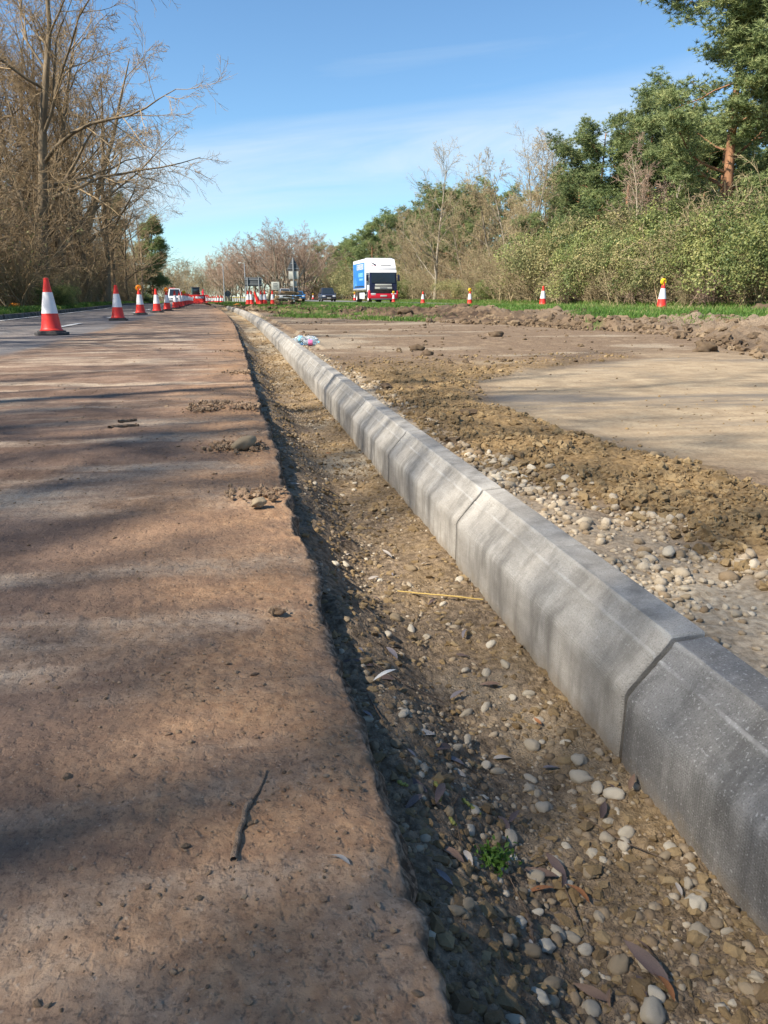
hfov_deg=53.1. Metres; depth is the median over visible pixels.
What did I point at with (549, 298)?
bush
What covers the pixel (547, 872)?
fallen leaf
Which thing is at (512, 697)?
pebble
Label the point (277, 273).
bare tree
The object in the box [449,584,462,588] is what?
pebble
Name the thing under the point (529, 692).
pebble
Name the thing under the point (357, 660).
fallen leaf
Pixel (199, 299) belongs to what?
road barrier
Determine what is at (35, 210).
bare tree
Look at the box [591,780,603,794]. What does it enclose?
pebble
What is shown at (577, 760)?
pebble
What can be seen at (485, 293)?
bush
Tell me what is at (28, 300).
bush
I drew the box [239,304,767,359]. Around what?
spoil lumps
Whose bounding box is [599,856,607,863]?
pebble
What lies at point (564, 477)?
pebble
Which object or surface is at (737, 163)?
pine tree
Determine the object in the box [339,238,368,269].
pine tree
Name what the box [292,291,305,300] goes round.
car
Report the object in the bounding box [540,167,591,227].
pine tree
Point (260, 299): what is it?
traffic cone
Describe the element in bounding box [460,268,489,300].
bush
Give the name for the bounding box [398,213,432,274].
pine tree
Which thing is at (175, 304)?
traffic cone
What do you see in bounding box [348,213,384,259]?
pine tree
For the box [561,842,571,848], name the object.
pebble
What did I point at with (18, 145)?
bush
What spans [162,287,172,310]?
traffic cone
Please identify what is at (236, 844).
stick
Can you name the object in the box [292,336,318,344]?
plastic wrap
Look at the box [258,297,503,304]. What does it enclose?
road
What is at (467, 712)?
pebble
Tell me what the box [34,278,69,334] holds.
traffic cone
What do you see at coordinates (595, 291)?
bush
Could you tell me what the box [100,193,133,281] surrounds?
bare tree
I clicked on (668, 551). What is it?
pebble
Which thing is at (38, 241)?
bush
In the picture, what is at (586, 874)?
pebble
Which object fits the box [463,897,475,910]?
pebble
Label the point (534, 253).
bush
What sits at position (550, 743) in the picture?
pebble
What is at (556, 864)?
fallen leaf
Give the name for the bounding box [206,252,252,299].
bare tree
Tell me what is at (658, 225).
bush
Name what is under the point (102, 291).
bush
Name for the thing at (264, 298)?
traffic cone
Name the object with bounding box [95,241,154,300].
bush
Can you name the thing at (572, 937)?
pebble
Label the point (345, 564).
pebble
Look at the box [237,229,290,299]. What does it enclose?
bare tree
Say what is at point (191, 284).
bare tree
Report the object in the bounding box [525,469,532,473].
pebble
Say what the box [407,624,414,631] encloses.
pebble
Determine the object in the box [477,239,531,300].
bush
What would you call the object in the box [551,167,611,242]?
pine tree
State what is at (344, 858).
fallen leaf
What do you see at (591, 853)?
pebble
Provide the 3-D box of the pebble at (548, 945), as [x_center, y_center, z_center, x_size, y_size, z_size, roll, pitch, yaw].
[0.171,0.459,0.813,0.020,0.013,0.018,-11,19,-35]
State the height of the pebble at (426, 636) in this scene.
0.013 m
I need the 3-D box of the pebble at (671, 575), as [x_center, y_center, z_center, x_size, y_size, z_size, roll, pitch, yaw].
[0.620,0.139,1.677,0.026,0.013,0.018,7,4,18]
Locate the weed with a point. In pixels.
(491, 856)
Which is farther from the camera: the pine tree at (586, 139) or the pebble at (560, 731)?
the pine tree at (586, 139)
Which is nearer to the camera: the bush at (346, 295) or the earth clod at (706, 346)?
the earth clod at (706, 346)
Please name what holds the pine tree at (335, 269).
on the ground
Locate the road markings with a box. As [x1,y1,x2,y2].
[0,305,149,326]
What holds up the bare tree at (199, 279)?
on the ground
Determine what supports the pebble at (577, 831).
on the ground trench at (432, 673)
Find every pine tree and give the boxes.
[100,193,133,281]
[129,213,173,302]
[307,240,324,282]
[311,242,336,282]
[323,246,343,278]
[328,241,352,277]
[337,236,360,270]
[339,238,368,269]
[341,238,362,272]
[344,229,378,264]
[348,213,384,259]
[355,222,404,260]
[371,226,399,262]
[379,208,406,261]
[382,193,439,266]
[390,217,411,269]
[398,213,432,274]
[402,205,443,294]
[415,189,483,284]
[417,179,473,290]
[424,176,505,275]
[424,187,464,293]
[425,181,496,268]
[436,181,510,264]
[449,209,496,269]
[483,180,527,260]
[510,184,559,233]
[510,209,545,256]
[529,160,588,242]
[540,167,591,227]
[545,106,639,232]
[545,128,611,230]
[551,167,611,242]
[577,109,648,228]
[600,87,706,230]
[617,65,732,227]
[627,0,767,219]
[632,113,764,228]
[665,109,764,213]
[666,150,738,195]
[695,0,767,211]
[706,146,754,190]
[713,143,767,210]
[723,99,767,209]
[751,98,767,208]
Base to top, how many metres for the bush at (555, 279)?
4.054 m
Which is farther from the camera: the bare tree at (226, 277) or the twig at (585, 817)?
the bare tree at (226, 277)
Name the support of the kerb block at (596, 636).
on the ground trench at (432, 673)
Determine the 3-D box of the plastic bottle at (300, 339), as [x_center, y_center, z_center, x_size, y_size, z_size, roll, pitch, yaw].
[-1.038,-2.180,9.713,0.086,0.081,0.188,-12,20,-37]
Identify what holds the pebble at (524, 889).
on the ground trench at (432, 673)
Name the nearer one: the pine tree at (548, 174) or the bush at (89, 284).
the bush at (89, 284)
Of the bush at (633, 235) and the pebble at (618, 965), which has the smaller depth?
the pebble at (618, 965)
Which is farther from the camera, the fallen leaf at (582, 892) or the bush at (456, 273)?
the bush at (456, 273)
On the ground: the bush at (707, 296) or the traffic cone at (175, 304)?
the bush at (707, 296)
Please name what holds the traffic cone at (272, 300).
on the ground bay
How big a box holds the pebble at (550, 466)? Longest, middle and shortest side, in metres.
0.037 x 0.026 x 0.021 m
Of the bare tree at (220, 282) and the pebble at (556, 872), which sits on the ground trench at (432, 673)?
the pebble at (556, 872)
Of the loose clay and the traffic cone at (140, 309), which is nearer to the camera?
the loose clay
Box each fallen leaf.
[327,854,349,863]
[343,659,371,665]
[374,669,395,679]
[381,674,393,679]
[386,647,397,658]
[405,794,421,807]
[411,777,427,792]
[422,729,434,734]
[435,783,445,802]
[435,868,452,884]
[437,743,450,749]
[442,846,463,861]
[450,689,464,698]
[451,756,464,764]
[458,769,465,776]
[463,850,472,864]
[480,681,499,684]
[493,755,510,758]
[497,815,509,828]
[509,810,518,821]
[523,867,556,875]
[530,885,553,891]
[542,765,558,767]
[546,853,565,875]
[562,875,566,887]
[567,884,589,902]
[573,983,611,1001]
[599,802,606,817]
[606,989,609,1006]
[623,939,669,982]
[628,773,634,789]
[636,938,654,955]
[654,973,674,1000]
[675,882,682,894]
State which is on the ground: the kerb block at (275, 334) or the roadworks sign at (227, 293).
the roadworks sign at (227, 293)
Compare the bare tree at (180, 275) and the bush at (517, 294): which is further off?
the bare tree at (180, 275)
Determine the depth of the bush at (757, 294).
28.88 m
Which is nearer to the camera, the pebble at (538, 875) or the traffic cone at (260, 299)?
the pebble at (538, 875)
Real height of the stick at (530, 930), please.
0.011 m
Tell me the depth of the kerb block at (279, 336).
10.19 m
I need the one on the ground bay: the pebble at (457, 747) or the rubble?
the rubble
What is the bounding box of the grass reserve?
[207,301,767,329]
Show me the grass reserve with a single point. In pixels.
(601, 309)
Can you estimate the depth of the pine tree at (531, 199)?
77.71 m
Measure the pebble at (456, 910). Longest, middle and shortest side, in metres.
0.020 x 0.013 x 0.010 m
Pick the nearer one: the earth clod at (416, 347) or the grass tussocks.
the earth clod at (416, 347)
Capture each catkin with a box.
[397,780,408,786]
[433,781,442,801]
[448,816,456,825]
[462,798,481,814]
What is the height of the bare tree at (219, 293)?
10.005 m
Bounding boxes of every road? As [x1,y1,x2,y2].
[0,302,455,1023]
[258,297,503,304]
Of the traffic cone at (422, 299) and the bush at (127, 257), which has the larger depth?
the bush at (127, 257)
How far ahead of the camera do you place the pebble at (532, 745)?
1.21 m
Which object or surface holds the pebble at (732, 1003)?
on the ground trench at (432, 673)
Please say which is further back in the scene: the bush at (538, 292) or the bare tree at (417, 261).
the bare tree at (417, 261)
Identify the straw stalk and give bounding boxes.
[397,590,482,599]
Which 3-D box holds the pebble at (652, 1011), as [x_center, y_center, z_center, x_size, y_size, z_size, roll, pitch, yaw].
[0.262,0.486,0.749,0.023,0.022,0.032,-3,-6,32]
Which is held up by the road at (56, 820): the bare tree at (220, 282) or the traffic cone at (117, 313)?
the traffic cone at (117, 313)
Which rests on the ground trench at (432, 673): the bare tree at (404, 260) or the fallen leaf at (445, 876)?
the fallen leaf at (445, 876)
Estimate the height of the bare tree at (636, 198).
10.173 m
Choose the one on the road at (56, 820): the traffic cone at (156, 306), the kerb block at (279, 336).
the traffic cone at (156, 306)
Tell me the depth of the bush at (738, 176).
33.14 m
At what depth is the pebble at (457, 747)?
1.12 m
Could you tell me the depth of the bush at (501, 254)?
59.82 m
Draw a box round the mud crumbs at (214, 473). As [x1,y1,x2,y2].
[0,313,300,601]
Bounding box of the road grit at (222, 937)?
[0,383,428,1023]
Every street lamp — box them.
[220,263,225,300]
[238,262,246,301]
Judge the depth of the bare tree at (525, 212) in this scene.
66.53 m
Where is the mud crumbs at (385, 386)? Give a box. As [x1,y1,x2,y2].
[261,315,755,443]
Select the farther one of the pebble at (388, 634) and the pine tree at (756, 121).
the pine tree at (756, 121)
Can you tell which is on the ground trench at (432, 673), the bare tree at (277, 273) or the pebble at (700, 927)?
the pebble at (700, 927)
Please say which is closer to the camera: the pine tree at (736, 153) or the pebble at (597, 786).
the pebble at (597, 786)
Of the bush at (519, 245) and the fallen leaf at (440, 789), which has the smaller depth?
the fallen leaf at (440, 789)
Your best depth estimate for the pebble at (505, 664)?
1.45 m
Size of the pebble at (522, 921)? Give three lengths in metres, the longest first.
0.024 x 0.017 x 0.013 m
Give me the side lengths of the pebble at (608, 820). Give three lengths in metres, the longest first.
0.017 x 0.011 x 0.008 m
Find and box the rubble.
[274,300,305,305]
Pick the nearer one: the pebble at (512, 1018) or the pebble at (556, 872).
the pebble at (512, 1018)
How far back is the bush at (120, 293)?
62.01 m
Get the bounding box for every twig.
[247,770,267,811]
[367,694,383,722]
[373,662,442,701]
[454,791,461,845]
[508,873,526,911]
[565,889,579,924]
[579,812,661,858]
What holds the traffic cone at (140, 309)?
on the road at (56, 820)
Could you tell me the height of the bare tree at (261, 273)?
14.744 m
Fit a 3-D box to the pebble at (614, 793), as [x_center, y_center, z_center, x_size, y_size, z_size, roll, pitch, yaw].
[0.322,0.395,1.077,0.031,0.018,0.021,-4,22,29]
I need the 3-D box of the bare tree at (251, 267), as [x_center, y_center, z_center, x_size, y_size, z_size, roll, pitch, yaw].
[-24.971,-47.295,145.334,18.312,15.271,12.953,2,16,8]
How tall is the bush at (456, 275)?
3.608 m
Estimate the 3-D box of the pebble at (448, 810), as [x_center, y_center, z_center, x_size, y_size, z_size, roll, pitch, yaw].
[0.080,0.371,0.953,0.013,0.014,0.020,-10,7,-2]
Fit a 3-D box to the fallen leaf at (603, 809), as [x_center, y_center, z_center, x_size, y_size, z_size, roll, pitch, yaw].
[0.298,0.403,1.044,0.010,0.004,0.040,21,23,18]
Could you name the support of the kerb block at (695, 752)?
on the ground trench at (432, 673)
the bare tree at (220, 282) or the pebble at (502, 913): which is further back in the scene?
the bare tree at (220, 282)
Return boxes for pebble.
[231,435,256,449]
[251,497,266,507]
[342,561,349,567]
[362,676,375,683]
[384,631,391,637]
[390,612,401,621]
[390,738,402,747]
[398,711,406,717]
[405,565,416,570]
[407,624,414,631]
[414,783,423,793]
[423,634,430,639]
[444,805,453,816]
[447,905,465,916]
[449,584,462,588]
[453,743,462,751]
[455,576,463,582]
[460,708,472,716]
[461,667,469,672]
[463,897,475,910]
[464,734,471,744]
[466,824,474,835]
[467,457,474,462]
[468,804,480,815]
[473,861,479,868]
[481,668,490,676]
[481,702,489,712]
[481,760,490,768]
[486,640,495,648]
[490,767,505,774]
[491,474,501,479]
[492,832,501,845]
[492,905,508,918]
[500,659,510,668]
[505,828,517,847]
[505,1013,526,1023]
[508,477,518,482]
[509,466,517,470]
[509,694,516,700]
[515,887,528,894]
[515,915,527,928]
[521,942,541,957]
[522,690,535,695]
[522,783,534,791]
[523,739,540,750]
[524,773,537,783]
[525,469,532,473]
[526,869,544,882]
[527,464,535,468]
[531,472,538,476]
[531,986,549,1005]
[532,908,543,915]
[533,716,544,722]
[535,801,553,812]
[539,938,555,953]
[543,976,560,989]
[545,463,555,468]
[547,741,554,746]
[550,924,565,939]
[551,868,561,876]
[556,727,565,735]
[560,739,570,744]
[561,474,568,480]
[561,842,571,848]
[561,880,573,888]
[564,930,580,943]
[568,482,577,487]
[569,769,593,783]
[571,753,587,766]
[572,826,582,836]
[577,942,592,955]
[580,969,590,976]
[581,999,601,1016]
[583,868,596,879]
[586,848,597,858]
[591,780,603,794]
[593,910,604,922]
[599,831,614,842]
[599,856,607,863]
[602,787,624,799]
[602,817,613,823]
[607,953,628,974]
[617,825,634,838]
[617,836,630,851]
[639,995,665,1023]
[642,865,656,873]
[648,985,665,1003]
[650,451,663,456]
[657,850,670,861]
[662,545,674,556]
[662,573,673,578]
[663,841,676,849]
[679,586,689,590]
[680,594,690,599]
[683,614,694,620]
[684,876,692,890]
[684,893,706,911]
[685,863,695,871]
[688,921,709,941]
[699,577,706,583]
[706,580,714,584]
[709,915,723,929]
[720,927,733,934]
[722,604,728,609]
[728,998,736,1007]
[731,610,741,616]
[737,981,753,994]
[747,970,763,982]
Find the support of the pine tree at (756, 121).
on the ground
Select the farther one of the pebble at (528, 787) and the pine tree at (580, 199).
the pine tree at (580, 199)
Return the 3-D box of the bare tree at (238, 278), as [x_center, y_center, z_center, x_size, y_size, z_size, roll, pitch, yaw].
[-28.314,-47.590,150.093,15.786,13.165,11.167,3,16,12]
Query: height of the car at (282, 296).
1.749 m
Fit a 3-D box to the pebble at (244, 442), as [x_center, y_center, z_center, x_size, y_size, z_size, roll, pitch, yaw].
[-0.481,-0.238,2.649,0.053,0.046,0.105,12,31,37]
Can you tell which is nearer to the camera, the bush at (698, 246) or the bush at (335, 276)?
the bush at (698, 246)
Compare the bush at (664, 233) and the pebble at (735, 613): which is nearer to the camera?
the pebble at (735, 613)
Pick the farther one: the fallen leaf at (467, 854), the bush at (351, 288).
the bush at (351, 288)
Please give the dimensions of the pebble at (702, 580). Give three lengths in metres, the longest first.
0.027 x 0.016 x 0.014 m
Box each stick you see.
[107,424,138,428]
[118,418,136,422]
[230,797,252,860]
[524,913,537,944]
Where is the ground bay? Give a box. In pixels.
[230,303,767,677]
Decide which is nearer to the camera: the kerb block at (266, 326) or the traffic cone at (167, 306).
the kerb block at (266, 326)
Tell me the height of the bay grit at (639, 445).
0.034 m
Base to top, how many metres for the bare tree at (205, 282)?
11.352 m
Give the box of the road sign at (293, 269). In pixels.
[287,258,299,301]
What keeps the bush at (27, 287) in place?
on the ground
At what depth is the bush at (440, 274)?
81.96 m
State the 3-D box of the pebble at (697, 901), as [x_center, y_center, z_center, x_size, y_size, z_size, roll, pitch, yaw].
[0.357,0.450,0.881,0.026,0.016,0.024,3,30,33]
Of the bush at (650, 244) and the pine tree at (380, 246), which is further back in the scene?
the pine tree at (380, 246)
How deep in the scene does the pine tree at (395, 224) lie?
136.40 m
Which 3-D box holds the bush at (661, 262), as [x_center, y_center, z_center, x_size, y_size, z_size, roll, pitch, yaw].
[14.559,-11.304,33.949,6.337,4.400,7.553,-5,16,-16]
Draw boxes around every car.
[279,289,291,300]
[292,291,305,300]
[318,288,336,301]
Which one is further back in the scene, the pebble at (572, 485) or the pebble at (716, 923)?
the pebble at (572, 485)
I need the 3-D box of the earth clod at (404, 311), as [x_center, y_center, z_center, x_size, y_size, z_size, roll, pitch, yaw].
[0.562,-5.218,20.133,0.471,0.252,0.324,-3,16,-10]
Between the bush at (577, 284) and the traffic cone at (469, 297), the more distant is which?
the bush at (577, 284)
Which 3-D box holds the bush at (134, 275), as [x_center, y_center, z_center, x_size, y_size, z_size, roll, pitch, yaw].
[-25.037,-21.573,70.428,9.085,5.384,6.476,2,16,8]
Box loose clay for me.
[327,352,767,590]
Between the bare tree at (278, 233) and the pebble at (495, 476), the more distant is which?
the bare tree at (278, 233)
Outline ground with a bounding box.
[0,296,742,313]
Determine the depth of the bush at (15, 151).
26.03 m
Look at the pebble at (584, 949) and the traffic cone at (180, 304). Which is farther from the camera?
the traffic cone at (180, 304)
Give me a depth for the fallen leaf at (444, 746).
1.10 m
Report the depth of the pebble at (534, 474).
2.61 m
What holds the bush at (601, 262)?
on the ground
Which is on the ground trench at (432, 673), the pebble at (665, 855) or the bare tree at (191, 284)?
the pebble at (665, 855)
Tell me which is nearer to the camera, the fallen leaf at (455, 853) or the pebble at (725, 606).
the fallen leaf at (455, 853)
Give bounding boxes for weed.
[470,835,521,876]
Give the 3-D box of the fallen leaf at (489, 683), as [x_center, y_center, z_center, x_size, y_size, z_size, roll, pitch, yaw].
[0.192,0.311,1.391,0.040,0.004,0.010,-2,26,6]
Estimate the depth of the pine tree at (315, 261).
243.17 m
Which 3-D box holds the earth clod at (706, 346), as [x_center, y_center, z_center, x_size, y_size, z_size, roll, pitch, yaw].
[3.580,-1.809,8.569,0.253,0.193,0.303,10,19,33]
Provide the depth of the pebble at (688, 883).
0.91 m
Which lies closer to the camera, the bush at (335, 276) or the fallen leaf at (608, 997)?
the fallen leaf at (608, 997)
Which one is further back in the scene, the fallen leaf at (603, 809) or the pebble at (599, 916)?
the fallen leaf at (603, 809)
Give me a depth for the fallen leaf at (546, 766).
1.15 m
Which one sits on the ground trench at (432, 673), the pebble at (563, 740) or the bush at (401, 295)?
the pebble at (563, 740)
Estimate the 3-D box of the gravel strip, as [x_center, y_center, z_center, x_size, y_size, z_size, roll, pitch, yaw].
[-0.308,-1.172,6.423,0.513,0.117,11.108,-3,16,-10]
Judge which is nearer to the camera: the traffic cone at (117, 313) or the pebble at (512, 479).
the pebble at (512, 479)
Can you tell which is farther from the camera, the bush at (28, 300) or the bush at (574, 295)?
the bush at (574, 295)
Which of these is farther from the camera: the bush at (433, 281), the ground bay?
the bush at (433, 281)
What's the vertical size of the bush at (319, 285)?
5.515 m
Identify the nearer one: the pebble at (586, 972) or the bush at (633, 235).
the pebble at (586, 972)
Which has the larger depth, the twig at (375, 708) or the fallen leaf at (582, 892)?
the twig at (375, 708)
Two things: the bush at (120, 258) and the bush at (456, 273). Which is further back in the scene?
the bush at (456, 273)
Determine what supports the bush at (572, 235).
on the ground
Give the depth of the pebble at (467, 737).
1.19 m
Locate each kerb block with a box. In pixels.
[261,322,268,334]
[264,323,271,335]
[266,325,273,339]
[268,327,278,342]
[271,330,281,346]
[275,332,286,350]
[278,335,291,354]
[283,339,298,362]
[288,344,305,369]
[295,349,317,379]
[303,357,329,392]
[314,366,347,412]
[330,379,375,438]
[352,399,418,481]
[389,430,500,559]
[456,488,704,758]
[621,637,767,934]
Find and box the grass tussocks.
[261,305,761,326]
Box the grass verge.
[0,301,161,314]
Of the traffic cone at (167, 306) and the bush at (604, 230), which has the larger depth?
the bush at (604, 230)
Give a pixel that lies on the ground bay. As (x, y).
(740, 452)
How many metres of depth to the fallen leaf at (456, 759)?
1.10 m
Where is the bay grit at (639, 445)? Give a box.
[476,351,767,455]
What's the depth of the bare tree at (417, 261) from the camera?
95.52 m
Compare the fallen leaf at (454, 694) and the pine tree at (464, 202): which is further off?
the pine tree at (464, 202)
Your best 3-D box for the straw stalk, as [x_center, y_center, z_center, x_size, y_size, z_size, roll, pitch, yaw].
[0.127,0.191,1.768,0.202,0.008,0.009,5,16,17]
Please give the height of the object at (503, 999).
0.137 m
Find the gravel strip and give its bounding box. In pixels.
[291,336,767,667]
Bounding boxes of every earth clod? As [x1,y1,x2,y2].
[397,308,413,314]
[409,344,424,350]
[421,349,433,355]
[488,331,503,336]
[692,341,717,351]
[750,303,767,309]
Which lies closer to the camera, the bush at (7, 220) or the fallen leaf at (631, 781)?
the fallen leaf at (631, 781)
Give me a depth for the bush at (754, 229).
27.52 m
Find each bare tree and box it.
[0,0,121,302]
[0,0,139,301]
[0,0,237,304]
[0,1,150,303]
[0,1,189,261]
[0,17,108,239]
[0,28,115,265]
[0,48,38,206]
[0,48,157,304]
[1,34,170,301]
[1,103,55,202]
[2,125,81,267]
[4,69,168,251]
[57,102,156,300]
[78,169,196,300]
[101,186,161,301]
[147,263,185,299]
[154,259,191,300]
[158,261,192,292]
[159,262,198,291]
[163,266,198,291]
[168,269,202,293]
[179,270,201,293]
[184,261,215,294]
[188,252,243,300]
[188,265,215,297]
[191,251,243,300]
[194,266,220,298]
[198,258,225,297]
[205,255,241,297]
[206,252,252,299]
[208,236,273,300]
[208,238,266,300]
[208,256,238,299]
[212,218,292,300]
[212,241,272,297]
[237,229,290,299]
[237,235,283,294]
[238,219,312,300]
[243,220,309,300]
[247,218,341,300]
[268,236,335,300]
[281,220,340,293]
[284,231,355,299]
[367,220,429,297]
[383,203,439,298]
[393,136,475,298]
[395,215,457,294]
[414,188,506,280]
[428,153,547,277]
[458,125,575,267]
[497,127,561,234]
[520,131,573,226]
[602,124,721,228]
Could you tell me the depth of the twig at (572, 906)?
0.88 m
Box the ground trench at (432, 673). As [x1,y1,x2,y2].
[204,303,767,1023]
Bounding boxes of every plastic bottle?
[296,336,306,342]
[303,339,319,345]
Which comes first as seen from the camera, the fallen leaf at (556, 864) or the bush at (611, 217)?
the fallen leaf at (556, 864)
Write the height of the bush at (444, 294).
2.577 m
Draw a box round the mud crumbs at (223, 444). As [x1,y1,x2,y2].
[182,349,287,614]
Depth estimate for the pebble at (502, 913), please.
0.81 m
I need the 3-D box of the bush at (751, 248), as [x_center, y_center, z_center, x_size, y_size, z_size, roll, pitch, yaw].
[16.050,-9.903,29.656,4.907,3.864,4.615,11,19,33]
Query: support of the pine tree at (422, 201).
on the ground
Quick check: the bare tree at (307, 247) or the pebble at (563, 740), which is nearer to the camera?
the pebble at (563, 740)
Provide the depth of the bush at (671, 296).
34.38 m
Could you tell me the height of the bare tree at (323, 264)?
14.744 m
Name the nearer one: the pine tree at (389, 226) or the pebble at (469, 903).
the pebble at (469, 903)
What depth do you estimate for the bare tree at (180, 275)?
243.46 m
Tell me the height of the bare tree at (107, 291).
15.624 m
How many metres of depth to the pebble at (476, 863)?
0.88 m
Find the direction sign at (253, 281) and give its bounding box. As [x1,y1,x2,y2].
[244,277,261,294]
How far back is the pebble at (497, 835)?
0.95 m
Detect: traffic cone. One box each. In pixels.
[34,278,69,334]
[108,285,127,320]
[134,285,147,314]
[150,289,163,312]
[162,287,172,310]
[171,291,180,308]
[178,291,184,307]
[181,292,186,306]
[182,291,188,305]
[245,291,249,304]
[250,291,253,304]
[254,291,258,303]
[259,291,262,303]
[263,291,266,303]
[270,291,274,303]
[419,291,424,303]
[467,288,471,303]
[539,286,545,304]
[657,278,666,307]
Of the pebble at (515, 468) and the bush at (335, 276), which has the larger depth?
the bush at (335, 276)
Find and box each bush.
[0,76,67,248]
[0,123,25,211]
[0,139,91,274]
[0,158,88,290]
[0,160,70,272]
[0,161,98,306]
[0,165,83,301]
[0,171,109,307]
[0,181,17,277]
[0,198,49,304]
[0,245,61,306]
[0,266,70,305]
[6,186,146,272]
[9,196,119,301]
[14,236,77,275]
[17,259,85,300]
[26,223,110,278]
[30,283,81,306]
[50,264,94,302]
[51,205,126,301]
[51,230,132,301]
[55,259,101,302]
[63,213,113,278]
[74,241,113,291]
[88,229,166,285]
[93,275,118,300]
[94,239,173,291]
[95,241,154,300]
[103,253,149,293]
[103,257,157,300]
[116,282,136,300]
[117,244,143,282]
[123,268,156,300]
[306,286,318,299]
[307,276,342,298]
[315,259,353,298]
[327,268,396,300]
[331,274,353,298]
[337,272,365,299]
[342,262,365,299]
[395,258,409,283]
[396,260,431,298]
[397,278,424,299]
[400,267,434,298]
[401,253,474,297]
[405,264,441,297]
[416,260,457,297]
[422,276,464,299]
[429,276,475,299]
[445,246,491,289]
[447,264,472,285]
[452,251,514,298]
[454,244,506,299]
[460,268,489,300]
[469,251,500,290]
[470,230,540,298]
[472,278,504,298]
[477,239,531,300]
[481,227,546,296]
[481,258,532,300]
[489,218,580,295]
[491,237,551,300]
[500,209,616,299]
[501,205,596,292]
[501,251,550,300]
[513,259,552,300]
[529,249,582,300]
[532,269,565,302]
[539,242,611,303]
[543,200,659,297]
[544,225,626,297]
[545,230,622,303]
[547,222,648,300]
[557,284,596,302]
[560,188,701,264]
[567,250,619,299]
[569,234,673,301]
[573,269,617,302]
[591,238,670,303]
[595,226,661,300]
[596,267,635,300]
[600,227,671,301]
[614,234,668,301]
[617,221,700,302]
[620,283,679,304]
[622,188,766,285]
[625,206,755,301]
[633,269,689,305]
[645,207,744,255]
[645,238,703,304]
[654,188,767,302]
[655,206,762,233]
[664,227,767,302]
[666,259,712,306]
[669,207,767,298]
[672,187,767,304]
[688,261,755,306]
[695,153,767,237]
[702,235,754,305]
[707,242,767,306]
[711,273,763,304]
[713,192,767,305]
[723,213,767,301]
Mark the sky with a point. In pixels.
(331, 104)
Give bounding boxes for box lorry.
[353,258,399,301]
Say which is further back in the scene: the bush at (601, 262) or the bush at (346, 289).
the bush at (346, 289)
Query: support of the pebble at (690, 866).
on the ground trench at (432, 673)
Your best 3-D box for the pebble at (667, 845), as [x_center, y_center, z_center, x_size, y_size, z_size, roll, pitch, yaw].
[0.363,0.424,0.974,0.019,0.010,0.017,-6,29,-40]
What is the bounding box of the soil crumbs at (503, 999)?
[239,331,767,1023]
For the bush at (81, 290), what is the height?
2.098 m
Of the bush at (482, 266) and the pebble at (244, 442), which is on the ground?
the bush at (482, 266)
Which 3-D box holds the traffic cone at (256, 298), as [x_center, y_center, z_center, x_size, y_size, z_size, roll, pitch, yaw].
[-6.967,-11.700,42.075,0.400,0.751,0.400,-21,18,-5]
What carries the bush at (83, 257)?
on the ground
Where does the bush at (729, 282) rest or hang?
on the ground
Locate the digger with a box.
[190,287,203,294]
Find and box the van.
[168,288,180,301]
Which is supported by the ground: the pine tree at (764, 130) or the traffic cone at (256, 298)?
the pine tree at (764, 130)
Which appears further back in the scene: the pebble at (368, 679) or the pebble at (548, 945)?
the pebble at (368, 679)
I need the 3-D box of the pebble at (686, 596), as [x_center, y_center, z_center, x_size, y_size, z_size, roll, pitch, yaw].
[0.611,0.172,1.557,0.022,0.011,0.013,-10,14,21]
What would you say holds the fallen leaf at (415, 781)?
on the ground trench at (432, 673)
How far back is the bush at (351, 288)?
121.34 m
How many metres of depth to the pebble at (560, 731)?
1.24 m
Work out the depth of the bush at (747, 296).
30.36 m
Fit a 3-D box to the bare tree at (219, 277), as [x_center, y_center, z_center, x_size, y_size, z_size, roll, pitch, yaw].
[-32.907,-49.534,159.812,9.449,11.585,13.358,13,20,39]
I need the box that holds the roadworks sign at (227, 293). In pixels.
[225,290,230,300]
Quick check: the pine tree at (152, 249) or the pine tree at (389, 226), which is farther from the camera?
the pine tree at (389, 226)
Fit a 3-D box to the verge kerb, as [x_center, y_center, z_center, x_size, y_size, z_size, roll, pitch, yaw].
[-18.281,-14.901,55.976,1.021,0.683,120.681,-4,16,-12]
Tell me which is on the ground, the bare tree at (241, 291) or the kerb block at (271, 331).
the bare tree at (241, 291)
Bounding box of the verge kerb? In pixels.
[0,303,163,319]
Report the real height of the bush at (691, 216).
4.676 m
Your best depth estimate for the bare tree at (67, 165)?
36.64 m
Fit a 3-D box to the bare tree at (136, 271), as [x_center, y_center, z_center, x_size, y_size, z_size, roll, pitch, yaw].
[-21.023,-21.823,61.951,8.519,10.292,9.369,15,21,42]
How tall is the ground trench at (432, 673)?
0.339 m
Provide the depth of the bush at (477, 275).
61.96 m
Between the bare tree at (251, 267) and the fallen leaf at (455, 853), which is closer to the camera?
the fallen leaf at (455, 853)
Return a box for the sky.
[0,0,766,296]
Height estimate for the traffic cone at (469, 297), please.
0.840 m
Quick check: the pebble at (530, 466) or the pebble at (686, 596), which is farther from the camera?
the pebble at (530, 466)
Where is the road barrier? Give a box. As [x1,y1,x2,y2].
[194,295,205,303]
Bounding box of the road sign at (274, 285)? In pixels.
[271,282,278,300]
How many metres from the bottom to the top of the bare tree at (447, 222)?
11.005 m
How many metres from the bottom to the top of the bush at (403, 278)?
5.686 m
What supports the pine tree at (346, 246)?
on the ground
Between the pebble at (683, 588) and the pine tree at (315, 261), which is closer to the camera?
the pebble at (683, 588)

